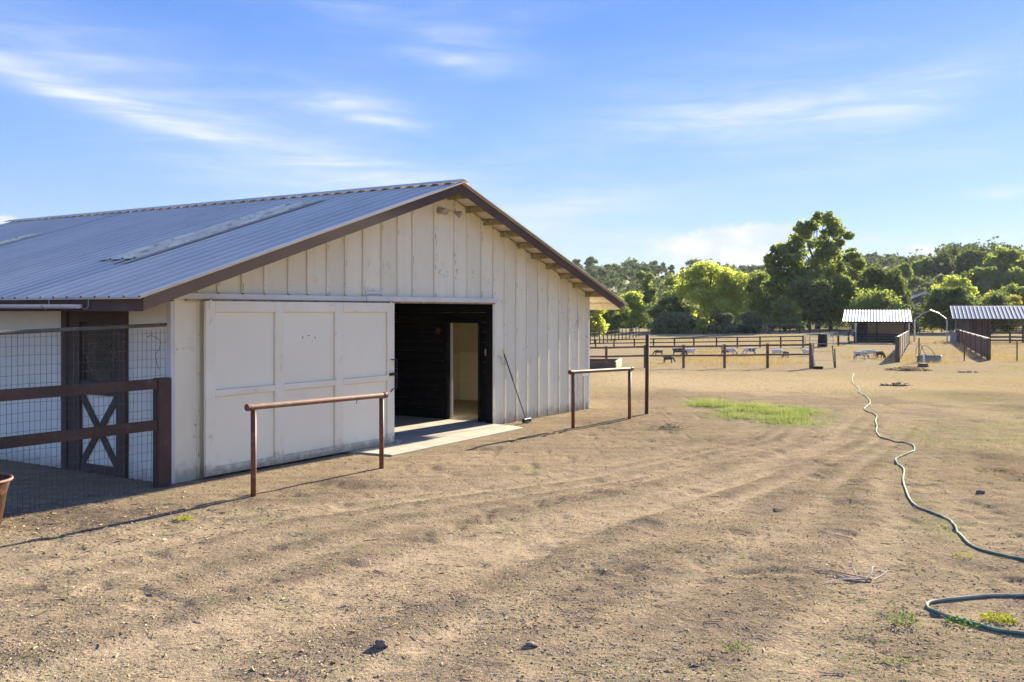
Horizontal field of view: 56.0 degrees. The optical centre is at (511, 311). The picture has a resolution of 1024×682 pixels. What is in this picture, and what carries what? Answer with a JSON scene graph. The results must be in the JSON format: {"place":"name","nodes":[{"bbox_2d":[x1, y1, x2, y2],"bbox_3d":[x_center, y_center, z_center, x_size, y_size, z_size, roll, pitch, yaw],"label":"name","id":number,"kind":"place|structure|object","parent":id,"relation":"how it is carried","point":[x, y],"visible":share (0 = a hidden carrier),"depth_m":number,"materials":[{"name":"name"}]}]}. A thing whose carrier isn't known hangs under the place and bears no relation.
{"place":"outdoors","nodes":[
{"label":"outdoors","id":0,"kind":"place"},
{"bbox_2d":[0,322,1023,681],"bbox_3d":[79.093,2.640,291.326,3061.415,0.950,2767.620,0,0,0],"label":"ground","id":1,"kind":"structure","parent":0,"point":[760,446],"depth_m":9.04,"materials":[{"name":"brown soil"}]},
{"bbox_2d":[0,473,13,523],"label":"rusty tub","id":2,"kind":"object","parent":1,"relation":"on","point":[5,479],"visible":1,"depth_m":9.79,"materials":[{"name":"metal"}]},
{"bbox_2d":[0,323,171,511],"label":"wire mesh fence","id":3,"kind":"object","parent":1,"relation":"on","point":[159,425],"visible":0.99,"depth_m":11.29,"materials":[{"name":"grey metal"}]},
{"bbox_2d":[174,515,193,520],"bbox_3d":[-3.471,2.187,10.198,0.202,0.037,0.212,0,0,-40],"label":"weed","id":4,"kind":"object","parent":1,"relation":"on","point":[187,518],"visible":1,"depth_m":10.20,"materials":[{"name":"yellow plant"}]},
{"bbox_2d":[0,179,627,483],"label":"barn","id":5,"kind":"structure","parent":1,"relation":"on","point":[423,304],"depth_m":14.95,"materials":[{"name":"white paint"}]},
{"bbox_2d":[61,311,128,477],"bbox_3d":[-5.678,1.045,13.133,1.407,2.410,0.140,0,0,33],"label":"stall door","id":6,"kind":"structure","parent":5,"relation":"in","point":[105,338],"depth_m":13.13,"materials":[{"name":"brown paint"}]},
{"bbox_2d":[204,300,397,476],"bbox_3d":[-2.965,1.010,14.230,0.124,2.320,3.880,0,0,33],"label":"sliding door","id":7,"kind":"structure","parent":5,"relation":"in","point":[255,352],"depth_m":13.94,"materials":[{"name":"white paint"}]},
{"bbox_2d":[244,392,387,496],"bbox_3d":[-2.450,1.697,12.437,0.086,1.203,2.562,0,0,32],"label":"hitching rail","id":8,"kind":"object","parent":1,"relation":"on","point":[252,408],"visible":0.93,"depth_m":12.15,"materials":[{"name":"metal"}]},
{"bbox_2d":[375,639,387,648],"bbox_3d":[-0.850,2.166,6.267,0.090,0.060,0.076,0,0,0],"label":"rock","id":9,"kind":"object","parent":1,"relation":"on","point":[380,643],"visible":1,"depth_m":6.25,"materials":[{"name":"grey stone"}]},
{"bbox_2d":[0,405,1023,681],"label":"dirt clods","id":10,"kind":"object","parent":1,"relation":"on","point":[500,605],"visible":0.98,"depth_m":6.96,"materials":[{"name":"brown soil"}]},
{"bbox_2d":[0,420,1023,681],"bbox_3d":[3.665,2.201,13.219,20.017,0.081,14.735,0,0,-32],"label":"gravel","id":11,"kind":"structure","parent":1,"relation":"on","point":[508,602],"depth_m":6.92,"materials":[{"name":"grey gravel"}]},
{"bbox_2d":[0,403,1023,681],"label":"ground weeds","id":12,"kind":"object","parent":1,"relation":"on","point":[628,583],"visible":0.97,"depth_m":7.03,"materials":[{"name":"green plant"}]},
{"bbox_2d":[16,440,1015,674],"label":"twig litter","id":13,"kind":"object","parent":1,"relation":"on","point":[530,592],"visible":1,"depth_m":8.56,"materials":[{"name":"brown wood"}]},
{"bbox_2d":[502,350,530,423],"bbox_3d":[0.118,1.484,18.819,0.606,1.476,0.197,0,0,-23],"label":"broom","id":14,"kind":"object","parent":1,"relation":"on","point":[525,420],"visible":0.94,"depth_m":18.83,"materials":[{"name":"black wood"}]},
{"bbox_2d":[525,641,537,646],"bbox_3d":[0.128,2.178,6.292,0.090,0.034,0.066,0,0,0],"label":"rock","id":15,"kind":"object","parent":1,"relation":"on","point":[530,644],"visible":1,"depth_m":6.27,"materials":[{"name":"grey stone"}]},
{"bbox_2d":[590,310,609,336],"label":"broadleaf tree","id":16,"kind":"object","parent":1,"relation":"on","point":[598,324],"visible":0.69,"depth_m":117.92,"materials":[{"name":"green plant"}]},
{"bbox_2d":[568,367,633,427],"bbox_3d":[1.774,1.703,18.886,0.086,1.203,2.239,0,0,38],"label":"hitching rail","id":17,"kind":"object","parent":1,"relation":"on","point":[572,373],"visible":0.91,"depth_m":18.51,"materials":[{"name":"metal"}]},
{"bbox_2d":[590,358,621,368],"bbox_3d":[4.042,2.649,48.545,3.354,0.416,3.297,0,0,0],"label":"feed trough","id":18,"kind":"object","parent":1,"relation":"on","point":[602,363],"visible":0.45,"depth_m":46.91,"materials":[{"name":"metal"}]},
{"bbox_2d":[590,328,638,344],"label":"wire fence","id":19,"kind":"object","parent":1,"relation":"on","point":[625,332],"visible":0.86,"depth_m":100.19,"materials":[{"name":"grey metal"}]},
{"bbox_2d":[599,296,630,334],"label":"broadleaf tree","id":20,"kind":"object","parent":1,"relation":"on","point":[613,319],"visible":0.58,"depth_m":127.34,"materials":[{"name":"green plant"}]},
{"bbox_2d":[619,291,646,332],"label":"broadleaf tree","id":21,"kind":"object","parent":1,"relation":"on","point":[633,300],"visible":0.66,"depth_m":138.92,"materials":[{"name":"green plant"}]},
{"bbox_2d":[635,270,658,306],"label":"slender tree","id":22,"kind":"object","parent":1,"relation":"on","point":[650,291],"visible":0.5,"depth_m":214.44,"materials":[{"name":"green plant"}]},
{"bbox_2d":[645,334,648,413],"bbox_3d":[2.897,1.450,20.648,0.100,1.901,0.080,0,0,0],"label":"steel post","id":23,"kind":"object","parent":1,"relation":"on","point":[647,374],"visible":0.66,"depth_m":20.61,"materials":[{"name":"brown metal"}]},
{"bbox_2d":[647,420,687,428],"bbox_3d":[2.929,2.131,18.033,0.903,0.124,0.732,0,0,0],"label":"brush pile","id":24,"kind":"object","parent":1,"relation":"on","point":[663,426],"visible":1,"depth_m":17.99,"materials":[{"name":"brown plant"}]},
{"bbox_2d":[645,296,694,320],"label":"oak tree","id":25,"kind":"object","parent":1,"relation":"on","point":[653,312],"visible":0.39,"depth_m":149.25,"materials":[{"name":"green plant"}]},
{"bbox_2d":[647,309,698,333],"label":"gray shrub","id":26,"kind":"object","parent":1,"relation":"on","point":[671,322],"visible":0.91,"depth_m":132.28,"materials":[{"name":"green plant"}]},
{"bbox_2d":[658,273,698,308],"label":"broadleaf tree","id":27,"kind":"object","parent":1,"relation":"on","point":[668,282],"visible":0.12,"depth_m":199.95,"materials":[{"name":"green plant"}]},
{"bbox_2d":[672,348,687,354],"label":"goat","id":28,"kind":"object","parent":1,"relation":"on","point":[677,350],"visible":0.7,"depth_m":65.45},
{"bbox_2d":[681,348,695,354],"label":"goat","id":29,"kind":"object","parent":1,"relation":"on","point":[690,350],"visible":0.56,"depth_m":65.41},
{"bbox_2d":[590,335,803,347],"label":"pasture fence","id":30,"kind":"object","parent":1,"relation":"on","point":[716,341],"visible":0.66,"depth_m":82.68,"materials":[{"name":"paint"}]},
{"bbox_2d":[590,343,813,367],"bbox_3d":[7.137,2.339,49.217,16.965,1.422,0.577,0,0,-5],"label":"pasture fence","id":31,"kind":"object","parent":1,"relation":"on","point":[724,355],"visible":0.5,"depth_m":49.55,"materials":[{"name":"brown paint"}]},
{"bbox_2d":[694,317,710,333],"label":"bush","id":32,"kind":"object","parent":1,"relation":"on","point":[700,328],"visible":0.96,"depth_m":132.68,"materials":[{"name":"green plant"}]},
{"bbox_2d":[672,258,753,323],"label":"round tree","id":33,"kind":"object","parent":1,"relation":"on","point":[708,290],"visible":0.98,"depth_m":147.30,"materials":[{"name":"green plant"}]},
{"bbox_2d":[706,310,739,333],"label":"gray shrub","id":34,"kind":"object","parent":1,"relation":"on","point":[724,324],"visible":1,"depth_m":132.03,"materials":[{"name":"green plant"}]},
{"bbox_2d":[726,348,737,353],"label":"goat","id":35,"kind":"object","parent":1,"relation":"on","point":[732,350],"visible":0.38,"depth_m":65.45},
{"bbox_2d":[721,640,753,651],"bbox_3d":[1.460,2.166,6.239,0.216,0.028,0.215,0,0,0],"label":"weed","id":36,"kind":"object","parent":1,"relation":"on","point":[738,641],"visible":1,"depth_m":6.24,"materials":[{"name":"green plant"}]},
{"bbox_2d":[648,324,849,333],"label":"pipe fence","id":37,"kind":"object","parent":1,"relation":"on","point":[799,327],"visible":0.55,"depth_m":134.00,"materials":[{"name":"metal"}]},
{"bbox_2d":[742,348,755,353],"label":"goat","id":38,"kind":"object","parent":1,"relation":"on","point":[750,350],"visible":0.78,"depth_m":66.93},
{"bbox_2d":[733,309,770,332],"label":"shrub","id":39,"kind":"object","parent":1,"relation":"on","point":[753,318],"visible":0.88,"depth_m":134.92,"materials":[{"name":"green plant"}]},
{"bbox_2d":[738,269,773,312],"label":"broadleaf tree","id":40,"kind":"object","parent":1,"relation":"on","point":[755,294],"visible":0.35,"depth_m":181.93,"materials":[{"name":"green plant"}]},
{"bbox_2d":[754,281,800,322],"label":"broadleaf tree","id":41,"kind":"object","parent":1,"relation":"on","point":[767,299],"visible":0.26,"depth_m":169.66,"materials":[{"name":"green plant"}]},
{"bbox_2d":[772,349,784,356],"bbox_3d":[17.956,2.821,64.837,0.982,0.519,0.277,0,0,-5],"label":"goat","id":42,"kind":"object","parent":1,"relation":"on","point":[778,351],"visible":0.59,"depth_m":64.74},
{"bbox_2d":[764,295,805,331],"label":"round bush","id":43,"kind":"object","parent":1,"relation":"on","point":[785,310],"visible":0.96,"depth_m":144.78,"materials":[{"name":"green plant"}]},
{"bbox_2d":[590,328,1023,399],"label":"dry grass","id":44,"kind":"structure","parent":1,"relation":"on","point":[697,359],"depth_m":53.52,"materials":[{"name":"beige plant"}]},
{"bbox_2d":[592,293,1021,327],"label":"undergrowth","id":45,"kind":"object","parent":1,"relation":"on","point":[649,319],"visible":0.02,"depth_m":178.88,"materials":[{"name":"green plant"}]},
{"bbox_2d":[779,278,838,330],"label":"broadleaf tree","id":46,"kind":"object","parent":1,"relation":"on","point":[815,297],"visible":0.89,"depth_m":149.73,"materials":[{"name":"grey plant"}]},
{"bbox_2d":[761,210,870,328],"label":"sycamore tree","id":47,"kind":"object","parent":1,"relation":"on","point":[791,254],"visible":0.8,"depth_m":166.06,"materials":[{"name":"green plant"}]},
{"bbox_2d":[811,343,835,367],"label":"wire gate","id":48,"kind":"structure","parent":1,"relation":"on","point":[834,357],"depth_m":49.97,"materials":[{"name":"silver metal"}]},
{"bbox_2d":[817,333,830,346],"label":"hay feeder","id":49,"kind":"object","parent":1,"relation":"on","point":[822,339],"visible":1,"depth_m":83.70,"materials":[{"name":"black metal"}]},
{"bbox_2d":[799,261,859,329],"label":"broadleaf tree","id":50,"kind":"object","parent":1,"relation":"on","point":[844,285],"visible":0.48,"depth_m":156.67,"materials":[{"name":"green plant"}]},
{"bbox_2d":[837,332,854,345],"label":"corral fence","id":51,"kind":"object","parent":1,"relation":"on","point":[848,336],"visible":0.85,"depth_m":90.57,"materials":[{"name":"paint"}]},
{"bbox_2d":[807,562,891,582],"bbox_3d":[2.716,2.167,7.962,0.919,0.091,0.446,0,0,0],"label":"stick pile","id":52,"kind":"object","parent":1,"relation":"on","point":[855,578],"visible":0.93,"depth_m":7.93,"materials":[{"name":"grey wood"}]},
{"bbox_2d":[824,273,876,328],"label":"broadleaf tree","id":53,"kind":"object","parent":1,"relation":"on","point":[856,275],"visible":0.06,"depth_m":164.31,"materials":[{"name":"green plant"}]},
{"bbox_2d":[853,351,869,359],"bbox_3d":[21.527,2.721,59.242,1.092,0.577,0.308,0,0,-8],"label":"goat","id":54,"kind":"object","parent":1,"relation":"on","point":[859,353],"visible":1,"depth_m":59.15},
{"bbox_2d":[863,350,878,356],"bbox_3d":[23.667,2.804,63.404,1.037,0.548,0.292,0,0,25],"label":"goat","id":55,"kind":"object","parent":1,"relation":"on","point":[873,352],"visible":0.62,"depth_m":63.30},
{"bbox_2d":[842,310,911,342],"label":"animal shelter","id":56,"kind":"object","parent":1,"relation":"on","point":[892,324],"visible":0.94,"depth_m":97.16,"materials":[{"name":"white metal"}]},
{"bbox_2d":[839,288,917,332],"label":"green shrub","id":57,"kind":"object","parent":1,"relation":"on","point":[881,300],"visible":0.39,"depth_m":134.54,"materials":[{"name":"green plant"}]},
{"bbox_2d":[875,351,885,358],"bbox_3d":[23.999,2.832,62.625,0.262,0.490,0.928,0,0,-20],"label":"goat","id":58,"kind":"object","parent":1,"relation":"on","point":[881,353],"visible":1,"depth_m":62.52},
{"bbox_2d":[848,262,914,324],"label":"oak tree","id":59,"kind":"object","parent":1,"relation":"on","point":[880,278],"visible":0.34,"depth_m":148.55,"materials":[{"name":"green plant"}]},
{"bbox_2d":[879,655,910,664],"bbox_3d":[2.390,2.167,5.986,0.193,0.025,0.181,0,0,0],"label":"weed","id":60,"kind":"object","parent":1,"relation":"on","point":[899,659],"visible":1,"depth_m":5.97,"materials":[{"name":"green plant"}]},
{"bbox_2d":[879,382,912,385],"bbox_3d":[11.888,2.264,29.867,1.060,0.150,0.839,0,0,32],"label":"muck heap","id":61,"kind":"object","parent":1,"relation":"on","point":[895,384],"visible":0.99,"depth_m":29.75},
{"bbox_2d":[885,609,918,626],"bbox_3d":[2.741,2.140,6.754,0.231,0.098,0.235,0,0,19],"label":"weed","id":62,"kind":"object","parent":1,"relation":"on","point":[910,618],"visible":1,"depth_m":6.74,"materials":[{"name":"green plant"}]},
{"bbox_2d":[895,329,909,361],"bbox_3d":[30.523,2.284,74.861,0.263,1.625,40.097,0,0,23],"label":"panel fence","id":63,"kind":"object","parent":1,"relation":"on","point":[902,341],"visible":1,"depth_m":64.41,"materials":[{"name":"brown paint"}]},
{"bbox_2d":[883,366,932,370],"bbox_3d":[19.766,2.854,48.002,2.443,0.244,2.151,0,0,0],"label":"straw heap","id":64,"kind":"object","parent":1,"relation":"on","point":[907,368],"visible":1,"depth_m":47.61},
{"bbox_2d":[897,303,921,332],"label":"bush","id":65,"kind":"object","parent":1,"relation":"on","point":[917,329],"visible":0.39,"depth_m":133.22,"materials":[{"name":"green plant"}]},
{"bbox_2d":[901,291,929,319],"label":"house","id":66,"kind":"structure","parent":1,"relation":"on","point":[918,299],"depth_m":168.00,"materials":[{"name":"grey"}]},
{"bbox_2d":[916,345,940,362],"bbox_3d":[24.062,2.509,56.149,2.402,1.114,1.104,0,0,-42],"label":"stock tank","id":67,"kind":"object","parent":1,"relation":"on","point":[924,357],"visible":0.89,"depth_m":56.27,"materials":[{"name":"metal"}]},
{"bbox_2d":[914,310,947,341],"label":"carport frame","id":68,"kind":"object","parent":1,"relation":"on","point":[939,314],"visible":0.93,"depth_m":97.74,"materials":[{"name":"silver metal"}]},
{"bbox_2d":[852,374,1023,634],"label":"garden hose","id":69,"kind":"object","parent":1,"relation":"on","point":[928,603],"visible":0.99,"depth_m":7.44,"materials":[{"name":"rubber"}]},
{"bbox_2d":[915,284,982,332],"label":"tree","id":70,"kind":"object","parent":1,"relation":"on","point":[941,300],"visible":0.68,"depth_m":136.90,"materials":[{"name":"plant"}]},
{"bbox_2d":[950,330,956,342],"bbox_3d":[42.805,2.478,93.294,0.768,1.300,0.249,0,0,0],"label":"barrel","id":71,"kind":"object","parent":1,"relation":"on","point":[953,336],"visible":1,"depth_m":93.27,"materials":[{"name":"blue plastic"}]},
{"bbox_2d":[931,274,979,296],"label":"broom bush","id":72,"kind":"object","parent":1,"relation":"on","point":[955,281],"visible":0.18,"depth_m":183.50,"materials":[{"name":"green plant"}]},
{"bbox_2d":[944,615,982,627],"bbox_3d":[3.166,2.179,6.772,0.224,0.044,0.245,0,0,-19],"label":"weed","id":73,"kind":"object","parent":1,"relation":"on","point":[965,624],"visible":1,"depth_m":6.76,"materials":[{"name":"green plant"}]},
{"bbox_2d":[957,370,978,372],"bbox_3d":[21.936,2.899,46.322,1.387,0.122,0.798,0,0,0],"label":"muck heap","id":74,"kind":"object","parent":1,"relation":"on","point":[969,371],"visible":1,"depth_m":46.18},
{"bbox_2d":[918,338,1023,362],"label":"wire fence","id":75,"kind":"object","parent":1,"relation":"on","point":[1017,342],"visible":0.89,"depth_m":58.31,"materials":[{"name":"brown metal"}]},
{"bbox_2d":[956,329,990,359],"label":"panel fence","id":76,"kind":"object","parent":1,"relation":"on","point":[980,345],"visible":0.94,"depth_m":70.29,"materials":[{"name":"brown paint"}]},
{"bbox_2d":[950,306,1023,341],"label":"animal shelter","id":77,"kind":"object","parent":1,"relation":"on","point":[967,318],"visible":0.93,"depth_m":97.38,"materials":[{"name":"grey metal"}]},
{"bbox_2d":[975,290,1021,332],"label":"tree","id":78,"kind":"object","parent":1,"relation":"on","point":[999,298],"visible":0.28,"depth_m":140.61,"materials":[{"name":"plant"}]},
{"bbox_2d":[979,611,1018,624],"bbox_3d":[3.485,2.182,6.886,0.248,0.054,0.272,0,0,0],"label":"weed","id":79,"kind":"object","parent":1,"relation":"on","point":[1007,616],"visible":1,"depth_m":6.87,"materials":[{"name":"yellow plant"}]},
{"bbox_2d":[980,290,1021,330],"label":"yellow shrub","id":80,"kind":"object","parent":1,"relation":"on","point":[1017,299],"visible":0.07,"depth_m":148.86,"materials":[{"name":"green plant"}]},
{"bbox_2d":[989,331,1023,342],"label":"corral fence","id":81,"kind":"object","parent":1,"relation":"on","point":[1009,332],"visible":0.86,"depth_m":93.10,"materials":[{"name":"paint"}]},
{"bbox_2d":[999,282,1023,305],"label":"broadleaf tree","id":82,"kind":"object","parent":1,"relation":"on","point":[1015,289],"visible":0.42,"depth_m":163.54,"materials":[{"name":"green plant"}]},
{"bbox_2d":[0,0,1023,275],"label":"sky","id":83,"kind":"structure","parent":0,"point":[674,132],"materials":[{"name":"blue"}]},
{"bbox_2d":[102,378,1015,550],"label":"green grass","id":84,"kind":"structure","parent":0,"point":[783,412],"depth_m":20.59,"materials":[{"name":"green plant"}]},
{"bbox_2d":[608,264,953,294],"bbox_3d":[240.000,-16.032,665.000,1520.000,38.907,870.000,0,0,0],"label":"hills","id":85,"kind":"structure","parent":0,"point":[628,282],"depth_m":487.82,"materials":[{"name":"green plant"}]},
{"bbox_2d":[572,258,580,265],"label":"hilltop oak","id":86,"kind":"object","parent":85,"relation":"on","point":[575,261],"visible":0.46,"depth_m":687.72,"materials":[{"name":"green plant"}]},
{"bbox_2d":[583,256,597,267],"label":"hilltop oak","id":87,"kind":"object","parent":85,"relation":"on","point":[590,261],"visible":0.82,"depth_m":694.92,"materials":[{"name":"green plant"}]},
{"bbox_2d":[601,263,618,267],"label":"hilltop oak","id":88,"kind":"object","parent":85,"relation":"on","point":[609,265],"visible":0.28,"depth_m":705.31,"materials":[{"name":"green plant"}]},
{"bbox_2d":[621,256,638,265],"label":"hilltop oak","id":89,"kind":"object","parent":85,"relation":"on","point":[626,263],"visible":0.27,"depth_m":687.53,"materials":[{"name":"green plant"}]},
{"bbox_2d":[648,260,658,270],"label":"hilltop oak","id":90,"kind":"object","parent":85,"relation":"on","point":[653,263],"visible":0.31,"depth_m":695.41,"materials":[{"name":"green plant"}]},
{"bbox_2d":[659,262,667,274],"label":"hilltop oak","id":91,"kind":"object","parent":85,"relation":"on","point":[663,264],"visible":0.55,"depth_m":704.85,"materials":[{"name":"green plant"}]},
{"bbox_2d":[667,264,674,274],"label":"hilltop oak","id":92,"kind":"object","parent":85,"relation":"on","point":[671,267],"visible":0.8,"depth_m":688.71,"materials":[{"name":"green plant"}]},
{"bbox_2d":[680,259,702,271],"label":"hilltop oak","id":93,"kind":"object","parent":85,"relation":"on","point":[690,262],"visible":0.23,"depth_m":695.45,"materials":[{"name":"green plant"}]},
{"bbox_2d":[578,236,1023,313],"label":"hillside wood","id":94,"kind":"object","parent":85,"relation":"on","point":[609,277],"visible":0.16,"depth_m":451.06,"materials":[{"name":"green plant"}]},
{"bbox_2d":[893,262,918,290],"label":"broadleaf tree","id":95,"kind":"object","parent":85,"relation":"on","point":[906,270],"visible":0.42,"depth_m":268.52,"materials":[{"name":"green plant"}]},
{"bbox_2d":[905,275,930,294],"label":"broadleaf tree","id":96,"kind":"object","parent":85,"relation":"on","point":[913,281],"visible":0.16,"depth_m":243.79,"materials":[{"name":"green plant"}]},
{"bbox_2d":[910,257,936,284],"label":"broadleaf tree","id":97,"kind":"object","parent":85,"relation":"on","point":[918,266],"visible":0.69,"depth_m":283.57,"materials":[{"name":"green plant"}]},
{"bbox_2d":[917,274,946,292],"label":"broadleaf tree","id":98,"kind":"object","parent":85,"relation":"on","point":[940,278],"visible":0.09,"depth_m":249.56,"materials":[{"name":"green plant"}]},
{"bbox_2d":[933,256,952,274],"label":"broadleaf tree","id":99,"kind":"object","parent":85,"relation":"on","point":[949,266],"visible":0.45,"depth_m":287.97,"materials":[{"name":"green plant"}]},
{"bbox_2d":[953,254,967,274],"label":"broadleaf tree","id":100,"kind":"object","parent":85,"relation":"on","point":[959,263],"visible":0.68,"depth_m":275.47,"materials":[{"name":"green plant"}]},
{"bbox_2d":[947,271,977,284],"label":"broadleaf tree","id":101,"kind":"object","parent":85,"relation":"on","point":[968,276],"visible":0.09,"depth_m":250.18,"materials":[{"name":"green plant"}]},
{"bbox_2d":[953,249,986,274],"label":"broadleaf tree","id":102,"kind":"object","parent":85,"relation":"on","point":[976,255],"visible":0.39,"depth_m":278.00,"materials":[{"name":"green plant"}]},
{"bbox_2d":[971,279,996,299],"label":"broadleaf tree","id":103,"kind":"object","parent":85,"relation":"on","point":[983,286],"visible":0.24,"depth_m":237.61,"materials":[{"name":"green plant"}]},
{"bbox_2d":[969,265,1000,289],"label":"broadleaf tree","id":104,"kind":"object","parent":85,"relation":"on","point":[987,273],"visible":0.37,"depth_m":246.26,"materials":[{"name":"green plant"}]},
{"bbox_2d":[981,245,1023,278],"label":"broadleaf tree","id":105,"kind":"object","parent":85,"relation":"on","point":[1003,257],"visible":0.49,"depth_m":260.11,"materials":[{"name":"green plant"}]},
{"bbox_2d":[996,266,1023,289],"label":"broadleaf tree","id":106,"kind":"object","parent":85,"relation":"on","point":[1015,276],"visible":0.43,"depth_m":241.94,"materials":[{"name":"green plant"}]},
{"bbox_2d":[1010,258,1023,270],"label":"broadleaf tree","id":107,"kind":"object","parent":85,"relation":"on","point":[1019,263],"visible":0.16,"depth_m":261.65,"materials":[{"name":"green plant"}]},
{"bbox_2d":[544,399,1023,521],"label":"dry grass","id":108,"kind":"structure","parent":0,"point":[980,425],"depth_m":15.32,"materials":[{"name":"beige plant"}]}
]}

